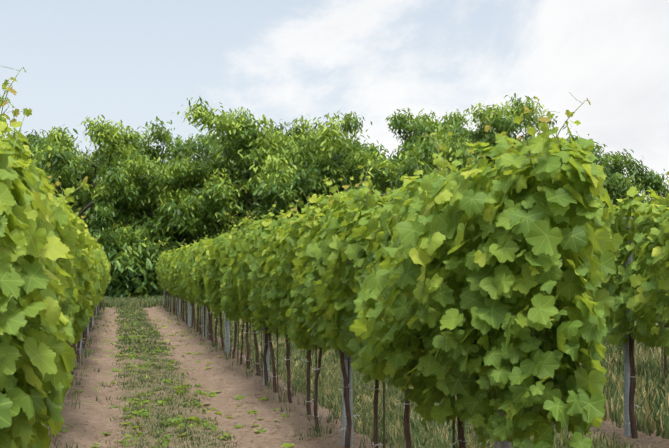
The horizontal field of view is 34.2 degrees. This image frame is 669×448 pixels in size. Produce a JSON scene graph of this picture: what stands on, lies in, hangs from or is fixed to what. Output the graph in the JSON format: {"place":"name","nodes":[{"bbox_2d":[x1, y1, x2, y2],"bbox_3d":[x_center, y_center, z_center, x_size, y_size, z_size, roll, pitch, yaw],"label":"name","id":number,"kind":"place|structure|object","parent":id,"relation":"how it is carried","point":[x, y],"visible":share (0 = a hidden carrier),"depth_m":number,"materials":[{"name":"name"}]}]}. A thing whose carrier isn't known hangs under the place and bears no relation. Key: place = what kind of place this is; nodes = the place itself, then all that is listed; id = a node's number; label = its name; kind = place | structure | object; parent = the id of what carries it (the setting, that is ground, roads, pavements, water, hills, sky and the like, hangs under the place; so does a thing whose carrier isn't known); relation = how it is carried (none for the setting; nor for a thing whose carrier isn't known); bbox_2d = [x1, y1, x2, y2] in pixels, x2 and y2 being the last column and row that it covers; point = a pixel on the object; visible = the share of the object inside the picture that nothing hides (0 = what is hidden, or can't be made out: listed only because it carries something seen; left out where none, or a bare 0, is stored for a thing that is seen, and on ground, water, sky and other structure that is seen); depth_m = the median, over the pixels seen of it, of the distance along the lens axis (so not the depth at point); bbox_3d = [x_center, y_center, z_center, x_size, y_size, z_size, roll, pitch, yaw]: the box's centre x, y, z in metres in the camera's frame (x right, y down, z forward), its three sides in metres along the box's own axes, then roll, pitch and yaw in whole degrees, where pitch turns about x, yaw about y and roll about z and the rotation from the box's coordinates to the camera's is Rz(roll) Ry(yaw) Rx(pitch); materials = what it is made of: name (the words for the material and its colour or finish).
{"place":"outdoors","nodes":[
{"label":"outdoors","id":0,"kind":"place"},
{"bbox_2d":[0,0,668,250],"label":"sky","id":1,"kind":"structure","parent":0,"point":[133,62],"materials":[{"name":"blue"}]},
{"bbox_2d":[44,305,668,447],"bbox_3d":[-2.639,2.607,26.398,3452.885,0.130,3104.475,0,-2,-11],"label":"ground","id":2,"kind":"structure","parent":0,"point":[280,433],"depth_m":12.11,"materials":[{"name":"brown soil"}]},
{"bbox_2d":[2,129,90,228],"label":"tree","id":3,"kind":"object","parent":2,"relation":"on","point":[30,138],"visible":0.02,"depth_m":66.88,"materials":[{"name":"green plant"}]},
{"bbox_2d":[0,67,110,447],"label":"vine row","id":4,"kind":"object","parent":2,"relation":"on","point":[55,275],"depth_m":3.79,"materials":[{"name":"green plant"}]},
{"bbox_2d":[0,66,87,228],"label":"grapevine shoots","id":5,"kind":"object","parent":4,"relation":"attached to","point":[2,98],"visible":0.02,"depth_m":5.27,"materials":[{"name":"green plant"}]},
{"bbox_2d":[43,307,96,425],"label":"vineyard posts","id":6,"kind":"object","parent":2,"relation":"in","point":[80,348],"depth_m":23.78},
{"bbox_2d":[27,115,185,277],"bbox_3d":[-13.319,0.477,53.930,10.268,12.610,11.606,-1,-3,24],"label":"tree","id":7,"kind":"object","parent":2,"relation":"on","point":[56,154],"visible":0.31,"depth_m":54.17,"materials":[{"name":"green plant"}]},
{"bbox_2d":[103,241,147,298],"bbox_3d":[-10.757,2.234,51.267,3.875,3.181,3.539,0,-2,-11],"label":"shrub","id":8,"kind":"object","parent":2,"relation":"on","point":[119,266],"visible":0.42,"depth_m":50.64,"materials":[{"name":"green plant"}]},
{"bbox_2d":[28,116,242,241],"bbox_3d":[-10.364,-0.650,58.229,12.705,10.501,10.760,0,-2,-11],"label":"tree","id":9,"kind":"object","parent":2,"relation":"on","point":[156,135],"visible":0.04,"depth_m":60.15,"materials":[{"name":"green plant"}]},
{"bbox_2d":[95,132,200,242],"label":"tree","id":10,"kind":"object","parent":2,"relation":"on","point":[139,145],"depth_m":72.34,"materials":[{"name":"green plant"}]},
{"bbox_2d":[85,139,211,231],"bbox_3d":[-9.573,-0.273,62.424,9.584,9.222,9.692,0,-2,-3],"label":"tree","id":11,"kind":"object","parent":2,"relation":"on","point":[190,161],"depth_m":62.08,"materials":[{"name":"green plant"}]},
{"bbox_2d":[106,224,193,296],"bbox_3d":[-9.190,2.039,53.040,6.516,3.965,5.086,0,-2,-11],"label":"shrub","id":12,"kind":"object","parent":2,"relation":"on","point":[131,243],"visible":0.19,"depth_m":51.67,"materials":[{"name":"green plant"}]},
{"bbox_2d":[115,306,220,447],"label":"broadleaf weeds","id":13,"kind":"object","parent":2,"relation":"on","point":[167,436],"visible":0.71,"depth_m":11.89,"materials":[{"name":"green plant"}]},
{"bbox_2d":[58,314,367,447],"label":"soil clods","id":14,"kind":"object","parent":2,"relation":"on","point":[252,440],"visible":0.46,"depth_m":12.25,"materials":[{"name":"brown soil"}]},
{"bbox_2d":[85,96,358,298],"bbox_3d":[-5.417,-0.019,54.103,14.411,12.640,11.630,-2,-3,38],"label":"tree","id":15,"kind":"object","parent":2,"relation":"on","point":[273,182],"visible":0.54,"depth_m":52.85,"materials":[{"name":"green plant"}]},
{"bbox_2d":[197,223,246,239],"bbox_3d":[-4.547,1.907,51.751,5.202,4.039,4.713,0,-2,-11],"label":"shrub","id":16,"kind":"object","parent":2,"relation":"on","point":[218,231],"depth_m":52.30,"materials":[{"name":"green plant"}]},
{"bbox_2d":[188,119,289,216],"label":"tree","id":17,"kind":"object","parent":2,"relation":"on","point":[274,129],"depth_m":71.86,"materials":[{"name":"green plant"}]},
{"bbox_2d":[192,107,305,228],"bbox_3d":[-2.327,0.479,57.630,10.592,12.610,10.932,0,-2,-11],"label":"tree","id":18,"kind":"object","parent":2,"relation":"on","point":[221,164],"visible":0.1,"depth_m":55.24,"materials":[{"name":"green plant"}]},
{"bbox_2d":[234,119,335,170],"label":"tree","id":19,"kind":"object","parent":2,"relation":"on","point":[313,128],"depth_m":68.59,"materials":[{"name":"green plant"}]},
{"bbox_2d":[245,110,395,223],"bbox_3d":[1.002,-0.305,56.026,11.855,10.974,9.519,0,-2,-11],"label":"tree","id":20,"kind":"object","parent":2,"relation":"on","point":[312,160],"visible":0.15,"depth_m":53.92,"materials":[{"name":"green plant"}]},
{"bbox_2d":[163,203,520,447],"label":"vineyard posts","id":21,"kind":"object","parent":2,"relation":"in","point":[503,444],"visible":0.06,"depth_m":9.05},
{"bbox_2d":[190,307,466,445],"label":"vine ties","id":22,"kind":"object","parent":21,"relation":"attached to","point":[338,389],"visible":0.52,"depth_m":9.07,"materials":[{"name":"plastic"}]},
{"bbox_2d":[340,152,559,387],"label":"vine wires","id":23,"kind":"object","parent":21,"relation":"attached to","point":[444,177],"visible":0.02,"depth_m":5.22,"materials":[{"name":"grey metal"}]},
{"bbox_2d":[61,96,623,447],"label":"vine row","id":24,"kind":"object","parent":2,"relation":"on","point":[419,246],"depth_m":5.15,"materials":[{"name":"green plant"}]},
{"bbox_2d":[181,92,586,410],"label":"grapevine shoots","id":25,"kind":"object","parent":24,"relation":"attached to","point":[437,168],"visible":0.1,"depth_m":5.75,"materials":[{"name":"green plant"}]},
{"bbox_2d":[45,294,668,447],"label":"grass and weeds","id":26,"kind":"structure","parent":2,"relation":"on","point":[648,369],"depth_m":12.84,"materials":[{"name":"green plant"}]},
{"bbox_2d":[307,109,496,207],"bbox_3d":[4.503,-0.864,55.237,10.580,11.040,13.372,-2,-3,40],"label":"tree","id":27,"kind":"object","parent":2,"relation":"on","point":[394,172],"visible":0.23,"depth_m":51.44,"materials":[{"name":"green plant"}]},
{"bbox_2d":[342,138,461,171],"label":"tree","id":28,"kind":"object","parent":2,"relation":"on","point":[384,150],"depth_m":65.42,"materials":[{"name":"green plant"}]},
{"bbox_2d":[379,93,557,182],"bbox_3d":[7.167,-0.130,58.729,13.893,13.204,10.438,0,-2,9],"label":"tree","id":29,"kind":"object","parent":2,"relation":"on","point":[498,122],"visible":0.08,"depth_m":56.58,"materials":[{"name":"green plant"}]},
{"bbox_2d":[336,171,668,438],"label":"vine row","id":30,"kind":"object","parent":2,"relation":"on","point":[637,281],"depth_m":9.08,"materials":[{"name":"green plant"}]},
{"bbox_2d":[610,176,668,352],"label":"grapevine shoots","id":31,"kind":"object","parent":30,"relation":"attached to","point":[632,337],"depth_m":9.33,"materials":[{"name":"green plant"}]},
{"bbox_2d":[465,118,607,207],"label":"tree","id":32,"kind":"object","parent":2,"relation":"on","point":[512,134],"depth_m":67.18,"materials":[{"name":"green plant"}]},
{"bbox_2d":[562,124,668,219],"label":"tree","id":33,"kind":"object","parent":2,"relation":"on","point":[617,182],"visible":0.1,"depth_m":69.78,"materials":[{"name":"green plant"}]},
{"bbox_2d":[623,217,634,435],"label":"vine posts","id":34,"kind":"object","parent":2,"relation":"in","point":[627,429],"visible":0.04,"depth_m":9.58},
{"bbox_2d":[623,351,640,423],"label":"vine ties","id":35,"kind":"object","parent":34,"relation":"attached to","point":[629,382],"visible":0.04,"depth_m":9.55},
{"bbox_2d":[603,253,667,373],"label":"vine row","id":36,"kind":"object","parent":2,"relation":"on","point":[665,362],"depth_m":14.13,"materials":[{"name":"green plant"}]}
]}

